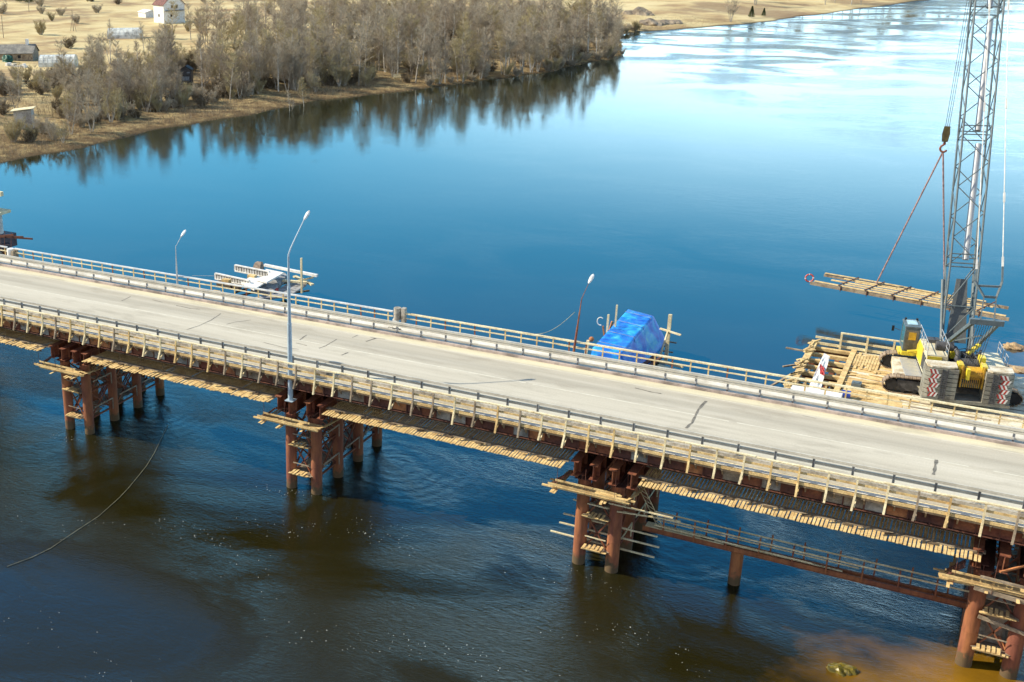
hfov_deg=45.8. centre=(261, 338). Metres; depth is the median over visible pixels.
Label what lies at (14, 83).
dark bush
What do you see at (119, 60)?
bare tree
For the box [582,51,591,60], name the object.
willow thicket
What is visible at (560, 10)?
bare tree
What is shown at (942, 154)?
lifting sling
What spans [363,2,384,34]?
alder clump
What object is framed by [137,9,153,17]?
white garage
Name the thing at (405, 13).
bare tree
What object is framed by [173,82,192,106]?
willow thicket
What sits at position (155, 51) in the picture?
bare tree
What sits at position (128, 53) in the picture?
alder clump
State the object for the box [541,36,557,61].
alder clump
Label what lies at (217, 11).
bare tree
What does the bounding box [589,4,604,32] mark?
bare tree
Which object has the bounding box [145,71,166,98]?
alder clump
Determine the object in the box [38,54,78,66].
greenhouse
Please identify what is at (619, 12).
bare tree
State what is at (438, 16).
bare tree
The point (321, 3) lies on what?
bare tree
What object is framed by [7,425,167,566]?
mooring rope
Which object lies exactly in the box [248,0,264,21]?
bare tree
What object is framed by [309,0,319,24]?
bare tree
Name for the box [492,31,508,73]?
bare tree
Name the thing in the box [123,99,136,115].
dark bush
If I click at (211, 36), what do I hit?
birch tree
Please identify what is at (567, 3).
bare tree
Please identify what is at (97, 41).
bare tree
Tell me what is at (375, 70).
willow thicket
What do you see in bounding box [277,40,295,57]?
alder clump
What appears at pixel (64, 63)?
willow thicket
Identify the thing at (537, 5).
bare tree
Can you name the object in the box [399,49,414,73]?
alder clump
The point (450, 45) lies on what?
dark bush
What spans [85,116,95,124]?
dark bush
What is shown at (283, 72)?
alder clump
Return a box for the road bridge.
[0,257,1023,545]
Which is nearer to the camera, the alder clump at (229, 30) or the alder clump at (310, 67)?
the alder clump at (310, 67)
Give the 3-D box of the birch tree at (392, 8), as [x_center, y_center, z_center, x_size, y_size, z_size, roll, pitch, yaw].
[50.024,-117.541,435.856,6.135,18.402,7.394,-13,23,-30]
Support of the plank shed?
on the ground at (18, 17)
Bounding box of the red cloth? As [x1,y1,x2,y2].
[820,364,824,374]
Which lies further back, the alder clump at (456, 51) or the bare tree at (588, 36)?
the bare tree at (588, 36)
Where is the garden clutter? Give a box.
[5,62,27,67]
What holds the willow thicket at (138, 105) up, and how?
on the ground at (18, 17)
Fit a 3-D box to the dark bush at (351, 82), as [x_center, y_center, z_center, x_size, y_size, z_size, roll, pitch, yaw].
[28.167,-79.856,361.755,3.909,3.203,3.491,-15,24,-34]
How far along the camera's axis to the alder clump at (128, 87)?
321.08 m
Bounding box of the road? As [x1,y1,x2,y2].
[0,266,1023,508]
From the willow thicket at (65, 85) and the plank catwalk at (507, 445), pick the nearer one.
the plank catwalk at (507, 445)
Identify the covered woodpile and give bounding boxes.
[2,55,12,61]
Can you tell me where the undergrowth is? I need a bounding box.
[0,18,666,158]
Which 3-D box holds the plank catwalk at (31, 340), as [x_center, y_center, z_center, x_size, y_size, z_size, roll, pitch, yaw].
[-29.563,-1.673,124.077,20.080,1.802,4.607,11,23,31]
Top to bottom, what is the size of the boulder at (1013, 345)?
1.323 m
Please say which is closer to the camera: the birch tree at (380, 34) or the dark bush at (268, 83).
the dark bush at (268, 83)
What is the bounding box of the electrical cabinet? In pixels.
[388,307,406,329]
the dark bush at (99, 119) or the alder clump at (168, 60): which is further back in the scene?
the alder clump at (168, 60)
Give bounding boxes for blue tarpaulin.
[591,309,665,364]
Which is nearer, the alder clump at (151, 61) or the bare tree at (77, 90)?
the bare tree at (77, 90)
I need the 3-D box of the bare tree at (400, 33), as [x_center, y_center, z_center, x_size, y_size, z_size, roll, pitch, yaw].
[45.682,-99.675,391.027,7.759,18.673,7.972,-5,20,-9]
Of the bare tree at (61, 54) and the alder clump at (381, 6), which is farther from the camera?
the alder clump at (381, 6)
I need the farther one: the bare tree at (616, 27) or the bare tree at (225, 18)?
the bare tree at (225, 18)
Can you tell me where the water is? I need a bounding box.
[0,0,1023,681]
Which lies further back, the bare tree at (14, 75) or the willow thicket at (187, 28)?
the willow thicket at (187, 28)
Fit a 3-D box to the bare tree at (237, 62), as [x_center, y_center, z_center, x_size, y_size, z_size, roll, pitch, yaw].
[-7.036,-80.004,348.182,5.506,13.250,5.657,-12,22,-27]
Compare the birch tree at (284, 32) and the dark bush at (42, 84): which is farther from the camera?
the birch tree at (284, 32)
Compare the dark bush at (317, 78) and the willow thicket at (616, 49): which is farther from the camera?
the willow thicket at (616, 49)
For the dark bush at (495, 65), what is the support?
on the ground at (18, 17)
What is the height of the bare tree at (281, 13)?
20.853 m
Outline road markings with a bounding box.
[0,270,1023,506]
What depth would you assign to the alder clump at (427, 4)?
449.75 m
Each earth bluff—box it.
[623,6,653,15]
[639,18,667,25]
[663,19,682,24]
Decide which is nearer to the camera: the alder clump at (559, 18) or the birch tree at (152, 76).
the birch tree at (152, 76)
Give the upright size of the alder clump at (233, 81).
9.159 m
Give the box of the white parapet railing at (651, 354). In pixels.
[0,245,1023,427]
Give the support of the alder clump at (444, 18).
on the ground at (18, 17)
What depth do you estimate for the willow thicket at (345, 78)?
360.02 m
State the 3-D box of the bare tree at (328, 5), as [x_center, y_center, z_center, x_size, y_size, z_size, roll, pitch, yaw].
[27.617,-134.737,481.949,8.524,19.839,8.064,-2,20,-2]
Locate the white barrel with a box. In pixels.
[7,248,22,256]
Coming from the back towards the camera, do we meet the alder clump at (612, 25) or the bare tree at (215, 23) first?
the alder clump at (612, 25)
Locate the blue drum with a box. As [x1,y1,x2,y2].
[842,390,850,398]
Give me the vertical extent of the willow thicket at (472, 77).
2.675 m
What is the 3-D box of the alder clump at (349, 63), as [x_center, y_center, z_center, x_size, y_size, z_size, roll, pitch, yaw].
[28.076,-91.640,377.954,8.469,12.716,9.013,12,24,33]
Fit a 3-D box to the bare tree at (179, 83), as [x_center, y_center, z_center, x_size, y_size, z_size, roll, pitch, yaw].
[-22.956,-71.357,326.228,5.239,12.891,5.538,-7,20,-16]
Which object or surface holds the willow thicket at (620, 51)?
on the ground at (18, 17)
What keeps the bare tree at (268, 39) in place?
on the ground at (18, 17)
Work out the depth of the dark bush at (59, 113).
311.31 m
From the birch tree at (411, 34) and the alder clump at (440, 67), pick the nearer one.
the alder clump at (440, 67)
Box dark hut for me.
[180,65,193,84]
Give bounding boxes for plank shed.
[10,106,35,128]
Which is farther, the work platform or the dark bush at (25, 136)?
the dark bush at (25, 136)
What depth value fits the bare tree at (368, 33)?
391.56 m
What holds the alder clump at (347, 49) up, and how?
on the ground at (18, 17)
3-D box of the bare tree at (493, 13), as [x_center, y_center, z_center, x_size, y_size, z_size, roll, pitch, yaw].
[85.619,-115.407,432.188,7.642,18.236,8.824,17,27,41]
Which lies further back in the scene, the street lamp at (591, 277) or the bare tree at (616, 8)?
the bare tree at (616, 8)
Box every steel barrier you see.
[0,254,1023,441]
[0,296,1023,513]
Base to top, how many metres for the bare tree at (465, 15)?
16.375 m
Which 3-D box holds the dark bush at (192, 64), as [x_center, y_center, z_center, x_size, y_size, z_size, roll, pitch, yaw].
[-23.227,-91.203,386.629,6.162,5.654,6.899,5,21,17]
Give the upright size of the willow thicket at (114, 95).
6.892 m
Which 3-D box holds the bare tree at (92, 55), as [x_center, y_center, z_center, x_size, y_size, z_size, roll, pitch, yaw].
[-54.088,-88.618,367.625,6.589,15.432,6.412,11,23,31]
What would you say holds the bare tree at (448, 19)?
on the ground at (18, 17)
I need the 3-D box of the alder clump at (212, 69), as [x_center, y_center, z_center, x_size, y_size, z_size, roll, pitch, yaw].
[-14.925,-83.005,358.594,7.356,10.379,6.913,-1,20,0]
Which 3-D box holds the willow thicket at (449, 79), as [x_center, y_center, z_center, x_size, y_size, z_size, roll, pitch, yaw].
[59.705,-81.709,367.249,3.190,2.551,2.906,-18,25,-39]
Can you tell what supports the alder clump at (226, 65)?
on the ground at (18, 17)
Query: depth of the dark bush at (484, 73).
376.73 m
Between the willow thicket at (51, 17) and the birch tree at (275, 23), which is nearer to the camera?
the birch tree at (275, 23)
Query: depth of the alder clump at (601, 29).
448.60 m
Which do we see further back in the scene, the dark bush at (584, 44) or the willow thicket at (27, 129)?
the dark bush at (584, 44)
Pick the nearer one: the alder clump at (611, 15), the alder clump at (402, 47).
the alder clump at (402, 47)
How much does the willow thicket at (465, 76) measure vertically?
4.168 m
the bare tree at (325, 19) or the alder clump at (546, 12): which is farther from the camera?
the alder clump at (546, 12)
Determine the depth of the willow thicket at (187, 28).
524.36 m
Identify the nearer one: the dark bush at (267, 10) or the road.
the road
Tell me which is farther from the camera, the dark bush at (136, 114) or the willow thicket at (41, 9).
the willow thicket at (41, 9)
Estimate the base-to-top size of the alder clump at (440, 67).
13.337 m
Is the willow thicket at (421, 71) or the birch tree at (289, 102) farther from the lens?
the willow thicket at (421, 71)
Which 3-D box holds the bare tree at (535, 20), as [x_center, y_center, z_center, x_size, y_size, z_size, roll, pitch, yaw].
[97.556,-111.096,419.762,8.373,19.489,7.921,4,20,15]
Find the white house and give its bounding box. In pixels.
[152,0,185,23]
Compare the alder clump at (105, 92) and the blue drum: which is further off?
the alder clump at (105, 92)
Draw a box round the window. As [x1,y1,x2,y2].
[182,72,189,80]
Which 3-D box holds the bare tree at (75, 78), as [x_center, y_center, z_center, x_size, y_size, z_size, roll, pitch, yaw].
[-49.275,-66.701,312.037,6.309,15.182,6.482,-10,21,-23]
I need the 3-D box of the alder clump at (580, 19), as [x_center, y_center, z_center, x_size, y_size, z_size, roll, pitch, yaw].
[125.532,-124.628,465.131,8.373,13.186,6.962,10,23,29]
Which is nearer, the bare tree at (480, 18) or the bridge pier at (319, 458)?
the bridge pier at (319, 458)
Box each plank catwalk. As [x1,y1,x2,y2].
[0,326,60,350]
[81,349,285,402]
[322,399,577,467]
[638,465,986,561]
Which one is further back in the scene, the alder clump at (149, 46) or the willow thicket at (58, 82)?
the alder clump at (149, 46)
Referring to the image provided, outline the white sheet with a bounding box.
[808,353,829,389]
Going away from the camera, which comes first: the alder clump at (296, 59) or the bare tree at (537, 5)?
the alder clump at (296, 59)
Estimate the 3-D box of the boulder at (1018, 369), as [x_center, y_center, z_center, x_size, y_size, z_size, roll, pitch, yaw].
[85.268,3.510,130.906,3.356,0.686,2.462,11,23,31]
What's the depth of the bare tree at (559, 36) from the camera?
401.57 m
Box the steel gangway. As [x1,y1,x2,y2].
[642,511,969,608]
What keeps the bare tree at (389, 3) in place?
on the ground at (18, 17)
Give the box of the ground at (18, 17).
[0,0,921,162]
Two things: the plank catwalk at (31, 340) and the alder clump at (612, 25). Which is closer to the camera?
the plank catwalk at (31, 340)
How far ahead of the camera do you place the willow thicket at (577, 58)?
408.96 m
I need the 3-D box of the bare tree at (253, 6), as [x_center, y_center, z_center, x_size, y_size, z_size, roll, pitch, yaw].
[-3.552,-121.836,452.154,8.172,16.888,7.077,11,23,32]
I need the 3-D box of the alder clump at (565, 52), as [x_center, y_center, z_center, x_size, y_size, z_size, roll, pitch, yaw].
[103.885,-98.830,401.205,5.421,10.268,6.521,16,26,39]
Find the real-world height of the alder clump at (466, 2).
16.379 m
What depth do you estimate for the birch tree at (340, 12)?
423.52 m
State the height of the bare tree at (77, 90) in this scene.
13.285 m
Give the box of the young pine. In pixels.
[748,6,755,17]
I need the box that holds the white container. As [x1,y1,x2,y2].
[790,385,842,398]
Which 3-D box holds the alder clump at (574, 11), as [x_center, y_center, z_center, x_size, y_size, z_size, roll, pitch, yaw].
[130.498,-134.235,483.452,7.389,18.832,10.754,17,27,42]
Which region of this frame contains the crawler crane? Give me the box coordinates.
[879,0,1022,408]
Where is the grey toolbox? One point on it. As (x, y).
(854, 383)
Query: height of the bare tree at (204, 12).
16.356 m
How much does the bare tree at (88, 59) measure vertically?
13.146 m
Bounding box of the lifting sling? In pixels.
[876,153,944,292]
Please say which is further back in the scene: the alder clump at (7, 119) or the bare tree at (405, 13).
the bare tree at (405, 13)
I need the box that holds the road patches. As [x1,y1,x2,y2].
[121,296,937,474]
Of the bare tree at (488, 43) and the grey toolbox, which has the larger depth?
the bare tree at (488, 43)
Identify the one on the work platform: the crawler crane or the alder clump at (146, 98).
the crawler crane
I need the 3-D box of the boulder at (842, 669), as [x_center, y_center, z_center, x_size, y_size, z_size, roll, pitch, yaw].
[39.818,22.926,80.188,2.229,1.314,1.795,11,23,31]
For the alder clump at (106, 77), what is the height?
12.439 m
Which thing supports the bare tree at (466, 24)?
on the ground at (18, 17)
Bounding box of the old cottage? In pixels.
[0,39,39,60]
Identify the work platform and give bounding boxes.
[767,332,1023,430]
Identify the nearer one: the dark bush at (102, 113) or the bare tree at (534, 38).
the dark bush at (102, 113)
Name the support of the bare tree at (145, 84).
on the ground at (18, 17)
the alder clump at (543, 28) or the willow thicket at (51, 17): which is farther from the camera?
the willow thicket at (51, 17)
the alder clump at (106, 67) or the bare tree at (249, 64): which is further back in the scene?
the bare tree at (249, 64)
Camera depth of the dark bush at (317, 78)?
356.11 m
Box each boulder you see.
[826,662,858,676]
[1003,342,1023,350]
[1009,365,1023,372]
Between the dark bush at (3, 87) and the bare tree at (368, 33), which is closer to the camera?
the dark bush at (3, 87)
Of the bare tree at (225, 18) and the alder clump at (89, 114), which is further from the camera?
the bare tree at (225, 18)
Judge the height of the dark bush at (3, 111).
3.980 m
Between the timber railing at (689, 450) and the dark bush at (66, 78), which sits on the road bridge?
the timber railing at (689, 450)
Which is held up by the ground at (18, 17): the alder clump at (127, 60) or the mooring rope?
the alder clump at (127, 60)
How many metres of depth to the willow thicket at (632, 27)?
516.31 m
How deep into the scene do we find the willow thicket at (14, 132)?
278.92 m
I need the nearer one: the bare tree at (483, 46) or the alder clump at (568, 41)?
the bare tree at (483, 46)
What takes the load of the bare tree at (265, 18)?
on the ground at (18, 17)
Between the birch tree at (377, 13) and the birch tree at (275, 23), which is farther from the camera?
the birch tree at (377, 13)
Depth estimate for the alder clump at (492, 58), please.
385.64 m
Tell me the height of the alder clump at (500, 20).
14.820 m
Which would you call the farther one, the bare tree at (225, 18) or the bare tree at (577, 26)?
the bare tree at (225, 18)
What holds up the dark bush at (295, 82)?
on the ground at (18, 17)
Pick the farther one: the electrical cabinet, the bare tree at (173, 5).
the bare tree at (173, 5)
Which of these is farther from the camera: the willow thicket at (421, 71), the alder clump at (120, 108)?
the willow thicket at (421, 71)
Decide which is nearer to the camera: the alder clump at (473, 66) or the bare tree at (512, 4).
the alder clump at (473, 66)
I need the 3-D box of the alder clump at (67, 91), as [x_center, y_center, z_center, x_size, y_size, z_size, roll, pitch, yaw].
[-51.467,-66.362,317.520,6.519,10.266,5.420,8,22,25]
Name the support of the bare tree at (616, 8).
on the ground at (18, 17)
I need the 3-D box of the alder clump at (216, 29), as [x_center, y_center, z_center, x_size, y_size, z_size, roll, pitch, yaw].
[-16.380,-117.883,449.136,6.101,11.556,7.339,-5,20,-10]
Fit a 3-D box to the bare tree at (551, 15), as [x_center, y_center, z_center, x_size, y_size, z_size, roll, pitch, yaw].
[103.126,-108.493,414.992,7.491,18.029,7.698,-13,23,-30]
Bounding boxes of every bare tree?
[10,61,25,93]
[54,39,70,73]
[68,64,84,98]
[73,69,83,112]
[79,68,95,112]
[80,34,95,66]
[80,45,95,73]
[87,39,106,67]
[92,73,103,104]
[95,43,108,72]
[111,53,131,97]
[137,68,153,110]
[148,29,169,61]
[153,68,167,109]
[155,53,171,102]
[163,0,179,30]
[166,30,179,67]
[172,61,185,105]
[182,1,195,39]
[191,8,205,44]
[196,0,214,42]
[199,0,209,32]
[208,1,225,46]
[209,38,230,79]
[210,0,225,31]
[214,10,229,37]
[215,29,235,69]
[220,8,232,41]
[221,51,242,99]
[225,34,243,59]
[231,10,246,54]
[231,50,242,77]
[235,0,252,35]
[236,15,249,40]
[236,29,259,62]
[239,40,258,94]
[241,53,259,92]
[246,8,255,31]
[247,5,259,24]
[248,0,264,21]
[254,28,275,67]
[257,0,274,51]
[262,43,276,78]
[263,35,277,66]
[267,0,283,11]
[270,0,288,32]
[271,20,290,53]
[282,34,297,68]
[283,27,300,59]
[283,39,300,85]
[285,16,301,48]
[293,0,308,28]
[294,2,306,43]
[296,77,309,106]
[299,13,322,51]
[299,24,309,47]
[299,34,318,83]
[300,32,312,61]
[306,6,323,36]
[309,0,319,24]
[310,25,330,80]
[314,0,329,12]
[320,0,335,34]
[320,23,334,72]
[321,10,331,31]
[325,0,336,29]
[330,1,337,32]
[333,1,351,35]
[340,10,357,41]
[348,25,374,84]
[356,14,378,70]
[359,25,377,63]
[365,0,375,31]
[372,12,389,66]
[373,25,385,70]
[380,17,400,61]
[385,8,404,67]
[386,0,396,15]
[389,14,407,67]
[399,0,412,41]
[403,13,422,52]
[407,22,431,82]
[417,0,425,22]
[423,22,441,62]
[427,26,441,75]
[429,0,442,23]
[434,4,444,36]
[435,38,451,82]
[436,21,448,64]
[437,0,452,45]
[444,3,459,40]
[446,38,463,80]
[454,25,473,76]
[455,19,476,62]
[455,20,477,68]
[457,11,474,43]
[465,5,480,38]
[472,0,489,42]
[472,3,483,33]
[473,25,491,62]
[478,35,491,77]
[481,0,499,43]
[484,4,502,50]
[485,15,499,53]
[488,0,502,36]
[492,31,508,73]
[497,12,518,65]
[498,0,512,28]
[498,22,519,74]
[502,0,516,28]
[502,12,518,62]
[510,5,522,30]
[514,20,533,72]
[515,14,530,65]
[515,32,529,73]
[517,4,538,49]
[517,6,537,56]
[525,4,540,39]
[525,15,542,68]
[529,0,540,27]
[534,11,546,41]
[540,17,557,58]
[544,11,558,40]
[547,0,565,25]
[551,0,565,18]
[553,7,570,30]
[555,23,568,56]
[563,9,584,60]
[564,0,579,17]
[571,3,581,15]
[575,0,592,25]
[576,0,591,20]
[581,9,597,53]
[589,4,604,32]
[592,7,607,33]
[595,0,609,21]
[601,5,616,46]
[608,0,623,31]
[609,14,624,37]
[612,8,625,39]
[612,14,624,54]
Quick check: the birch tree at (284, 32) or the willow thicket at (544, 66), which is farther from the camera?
the willow thicket at (544, 66)
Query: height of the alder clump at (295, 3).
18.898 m
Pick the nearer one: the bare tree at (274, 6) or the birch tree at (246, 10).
the birch tree at (246, 10)
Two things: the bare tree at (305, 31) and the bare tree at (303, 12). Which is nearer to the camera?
the bare tree at (305, 31)
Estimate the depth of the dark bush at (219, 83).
341.23 m
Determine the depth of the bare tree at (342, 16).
414.81 m
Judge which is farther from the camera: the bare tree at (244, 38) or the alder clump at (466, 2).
the alder clump at (466, 2)
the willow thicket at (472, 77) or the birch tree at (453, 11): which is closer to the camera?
the willow thicket at (472, 77)
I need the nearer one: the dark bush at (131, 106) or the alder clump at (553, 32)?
the dark bush at (131, 106)
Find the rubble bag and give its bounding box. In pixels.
[253,261,263,268]
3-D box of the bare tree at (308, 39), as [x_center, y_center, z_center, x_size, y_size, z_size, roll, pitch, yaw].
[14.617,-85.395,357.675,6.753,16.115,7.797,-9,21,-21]
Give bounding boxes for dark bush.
[0,0,7,13]
[0,72,7,82]
[0,81,10,95]
[0,102,9,114]
[6,76,22,93]
[7,64,24,80]
[8,77,22,94]
[20,127,39,141]
[22,79,33,88]
[31,65,43,79]
[33,84,45,94]
[36,76,53,91]
[44,63,60,83]
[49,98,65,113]
[53,63,66,77]
[56,70,71,86]
[56,105,64,117]
[61,35,75,47]
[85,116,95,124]
[95,115,101,122]
[98,103,110,118]
[110,105,126,119]
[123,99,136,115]
[128,107,141,118]
[171,97,177,106]
[183,57,197,70]
[188,49,197,57]
[193,94,209,106]
[197,88,206,98]
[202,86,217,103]
[204,82,218,92]
[205,87,220,101]
[212,85,229,97]
[214,80,225,95]
[216,80,230,95]
[262,77,274,88]
[264,2,275,13]
[266,75,277,87]
[289,73,304,87]
[303,66,322,84]
[305,68,320,87]
[325,76,337,85]
[347,71,360,82]
[348,76,355,85]
[378,53,391,66]
[384,57,400,73]
[402,73,413,81]
[406,62,423,73]
[447,37,456,54]
[475,61,491,77]
[489,60,498,71]
[576,45,590,54]
[579,34,591,50]
[597,43,610,57]
[605,36,621,51]
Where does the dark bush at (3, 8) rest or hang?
on the ground at (18, 17)
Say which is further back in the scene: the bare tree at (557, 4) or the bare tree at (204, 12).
the bare tree at (204, 12)
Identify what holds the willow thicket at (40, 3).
on the ground at (18, 17)
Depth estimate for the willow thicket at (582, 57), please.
410.85 m
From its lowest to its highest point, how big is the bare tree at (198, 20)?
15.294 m
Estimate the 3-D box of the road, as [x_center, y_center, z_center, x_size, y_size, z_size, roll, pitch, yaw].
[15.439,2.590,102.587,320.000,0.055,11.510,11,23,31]
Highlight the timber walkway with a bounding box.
[0,313,1023,533]
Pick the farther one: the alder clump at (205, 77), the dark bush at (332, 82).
the dark bush at (332, 82)
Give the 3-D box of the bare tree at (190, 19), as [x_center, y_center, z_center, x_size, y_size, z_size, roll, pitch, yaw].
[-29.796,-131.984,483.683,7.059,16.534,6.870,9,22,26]
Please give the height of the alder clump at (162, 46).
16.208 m
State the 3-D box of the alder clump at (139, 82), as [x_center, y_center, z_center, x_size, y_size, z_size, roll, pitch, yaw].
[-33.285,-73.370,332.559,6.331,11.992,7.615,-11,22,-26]
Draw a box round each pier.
[0,191,32,255]
[34,340,164,434]
[213,258,317,298]
[253,388,381,494]
[542,451,680,573]
[560,305,691,373]
[933,536,1023,679]
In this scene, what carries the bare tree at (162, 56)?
on the ground at (18, 17)
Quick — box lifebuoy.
[805,274,813,281]
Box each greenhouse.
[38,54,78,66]
[107,28,141,38]
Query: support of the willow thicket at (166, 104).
on the ground at (18, 17)
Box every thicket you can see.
[0,116,26,141]
[19,66,31,80]
[21,123,40,140]
[29,73,42,88]
[30,113,51,133]
[31,71,45,79]
[33,19,46,34]
[34,0,44,6]
[36,5,44,13]
[44,119,59,139]
[45,10,55,20]
[48,85,63,98]
[52,78,64,86]
[55,7,66,15]
[56,57,73,71]
[56,105,74,117]
[63,81,75,91]
[66,63,75,74]
[70,13,79,23]
[73,85,90,101]
[73,113,89,126]
[89,85,106,101]
[91,3,103,12]
[106,88,121,105]
[114,111,121,120]
[123,50,142,62]
[130,89,146,109]
[150,99,163,111]
[157,98,172,110]
[161,23,175,34]
[170,55,186,72]
[172,86,196,98]
[173,81,189,91]
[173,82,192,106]
[182,18,192,31]
[187,82,202,100]
[225,85,236,97]
[235,80,255,96]
[250,75,266,93]
[254,69,269,80]
[268,69,283,81]
[315,66,330,83]
[336,64,352,85]
[352,62,365,74]
[358,66,374,85]
[366,63,378,78]
[415,62,428,76]
[424,74,436,85]
[433,73,439,83]
[446,76,453,82]
[451,57,460,73]
[459,72,467,80]
[470,74,476,80]
[502,60,515,75]
[512,66,523,76]
[541,60,553,70]
[544,57,556,70]
[550,57,562,70]
[552,57,565,68]
[573,53,581,62]
[575,52,585,61]
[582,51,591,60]
[591,38,607,49]
[592,50,603,59]
[601,45,615,57]
[610,47,619,57]
[619,48,625,54]
[628,24,635,30]
[631,20,640,30]
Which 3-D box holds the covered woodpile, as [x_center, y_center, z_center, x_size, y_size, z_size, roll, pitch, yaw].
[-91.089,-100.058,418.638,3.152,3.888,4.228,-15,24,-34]
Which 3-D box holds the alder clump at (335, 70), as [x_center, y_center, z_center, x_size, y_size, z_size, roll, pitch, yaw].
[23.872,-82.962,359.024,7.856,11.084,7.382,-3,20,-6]
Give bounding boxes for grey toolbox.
[851,380,861,387]
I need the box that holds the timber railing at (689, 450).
[0,304,1023,544]
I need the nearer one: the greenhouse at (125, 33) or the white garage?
the greenhouse at (125, 33)
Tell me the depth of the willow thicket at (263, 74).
355.48 m
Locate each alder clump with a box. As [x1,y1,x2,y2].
[3,75,23,107]
[3,114,17,129]
[54,119,68,142]
[59,88,74,119]
[59,91,78,119]
[60,92,81,134]
[61,81,81,102]
[75,87,101,131]
[78,52,97,72]
[88,35,105,68]
[92,73,114,116]
[96,80,116,106]
[98,61,116,98]
[100,91,123,121]
[102,63,124,94]
[108,57,133,105]
[109,61,133,106]
[110,60,138,104]
[110,86,129,118]
[113,46,130,64]
[116,55,134,98]
[125,52,141,75]
[131,54,147,77]
[133,63,152,94]
[135,77,157,111]
[136,60,155,90]
[142,50,153,67]
[143,47,156,67]
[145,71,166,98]
[146,32,168,62]
[147,29,172,51]
[147,53,170,71]
[150,61,168,101]
[152,35,170,65]
[157,52,178,76]
[158,39,175,76]
[161,22,177,57]
[164,67,180,107]
[174,42,190,63]
[190,42,207,67]
[191,33,219,82]
[194,6,210,46]
[196,51,213,87]
[204,40,218,72]
[204,55,220,83]
[211,18,225,45]
[213,42,240,79]
[221,12,240,40]
[221,48,240,80]
[224,70,241,93]
[225,55,248,97]
[227,7,238,40]
[237,40,253,77]
[242,30,268,66]
[242,47,264,94]
[250,25,263,49]
[255,19,274,37]
[269,8,277,33]
[274,20,296,54]
[275,49,295,90]
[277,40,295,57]
[280,37,302,88]
[281,42,304,89]
[285,40,311,90]
[291,0,301,28]
[301,47,318,71]
[302,40,323,80]
[307,71,321,92]
[312,25,330,65]
[313,47,335,83]
[316,25,333,64]
[322,36,345,73]
[328,52,349,86]
[331,27,357,70]
[333,15,351,66]
[333,35,351,66]
[341,39,358,70]
[342,0,358,22]
[347,6,372,50]
[352,39,365,65]
[358,0,379,18]
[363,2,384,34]
[364,32,380,66]
[365,25,375,65]
[365,39,382,68]
[380,0,400,25]
[382,36,400,60]
[383,38,404,76]
[388,9,407,36]
[395,37,406,63]
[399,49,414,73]
[404,2,420,38]
[404,43,420,74]
[406,4,427,47]
[419,2,429,31]
[422,30,431,67]
[428,45,450,83]
[437,1,450,38]
[448,37,466,67]
[454,8,462,28]
[457,0,469,14]
[457,45,470,81]
[464,49,481,73]
[465,25,481,50]
[468,42,481,62]
[475,18,492,41]
[475,48,489,78]
[481,35,499,71]
[482,14,493,50]
[493,18,509,40]
[494,8,505,31]
[494,31,513,61]
[505,20,527,65]
[519,25,541,64]
[525,45,540,67]
[530,35,549,71]
[536,1,553,24]
[537,15,558,59]
[541,18,565,59]
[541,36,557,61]
[546,22,566,54]
[554,11,563,32]
[555,41,570,58]
[556,39,569,57]
[560,32,578,63]
[567,0,583,23]
[567,11,583,32]
[570,25,584,59]
[595,15,610,41]
[603,14,616,42]
[605,7,617,29]
[608,28,620,50]
[726,0,739,21]
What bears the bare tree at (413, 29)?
on the ground at (18, 17)
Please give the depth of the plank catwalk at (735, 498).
82.36 m
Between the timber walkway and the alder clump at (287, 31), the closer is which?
the timber walkway
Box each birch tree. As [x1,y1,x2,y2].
[90,32,103,69]
[98,33,106,58]
[101,18,114,63]
[110,37,122,68]
[133,38,142,69]
[137,22,151,60]
[147,70,154,108]
[153,58,164,92]
[158,22,167,42]
[195,33,209,86]
[210,29,218,56]
[239,11,248,39]
[242,0,250,42]
[245,3,256,36]
[246,30,257,89]
[250,9,261,41]
[254,38,268,85]
[265,42,286,88]
[270,12,281,43]
[271,44,282,91]
[272,28,287,59]
[285,0,297,26]
[285,6,297,37]
[286,91,294,109]
[295,6,301,35]
[295,17,304,42]
[299,0,310,23]
[334,3,345,27]
[358,2,367,26]
[373,3,383,28]
[379,25,392,71]
[387,1,397,21]
[391,15,405,73]
[406,21,417,65]
[415,12,430,64]
[423,16,440,70]
[438,8,444,39]
[440,4,450,48]
[447,0,458,42]
[457,2,466,39]
[467,8,475,30]
[499,34,511,66]
[515,0,525,17]
[526,32,538,71]
[538,0,546,13]
[561,14,578,59]
[570,27,578,60]
[583,0,596,52]
[590,0,600,41]
[592,16,603,52]
[600,2,608,39]
[606,0,614,16]
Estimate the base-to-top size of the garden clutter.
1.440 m
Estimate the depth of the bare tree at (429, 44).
381.92 m
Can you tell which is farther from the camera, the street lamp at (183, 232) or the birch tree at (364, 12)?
the birch tree at (364, 12)
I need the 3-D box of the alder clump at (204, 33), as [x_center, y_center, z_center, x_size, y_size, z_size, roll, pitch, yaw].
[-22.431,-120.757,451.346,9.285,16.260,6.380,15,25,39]
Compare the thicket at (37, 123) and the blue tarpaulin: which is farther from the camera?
the thicket at (37, 123)
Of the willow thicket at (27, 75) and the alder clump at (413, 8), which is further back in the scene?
the alder clump at (413, 8)
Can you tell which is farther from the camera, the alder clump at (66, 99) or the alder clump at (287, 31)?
the alder clump at (287, 31)
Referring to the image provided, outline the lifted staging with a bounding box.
[810,273,1008,320]
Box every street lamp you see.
[175,230,185,288]
[284,210,309,401]
[572,274,593,357]
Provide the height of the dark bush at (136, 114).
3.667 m
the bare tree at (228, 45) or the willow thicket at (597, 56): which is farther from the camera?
the willow thicket at (597, 56)

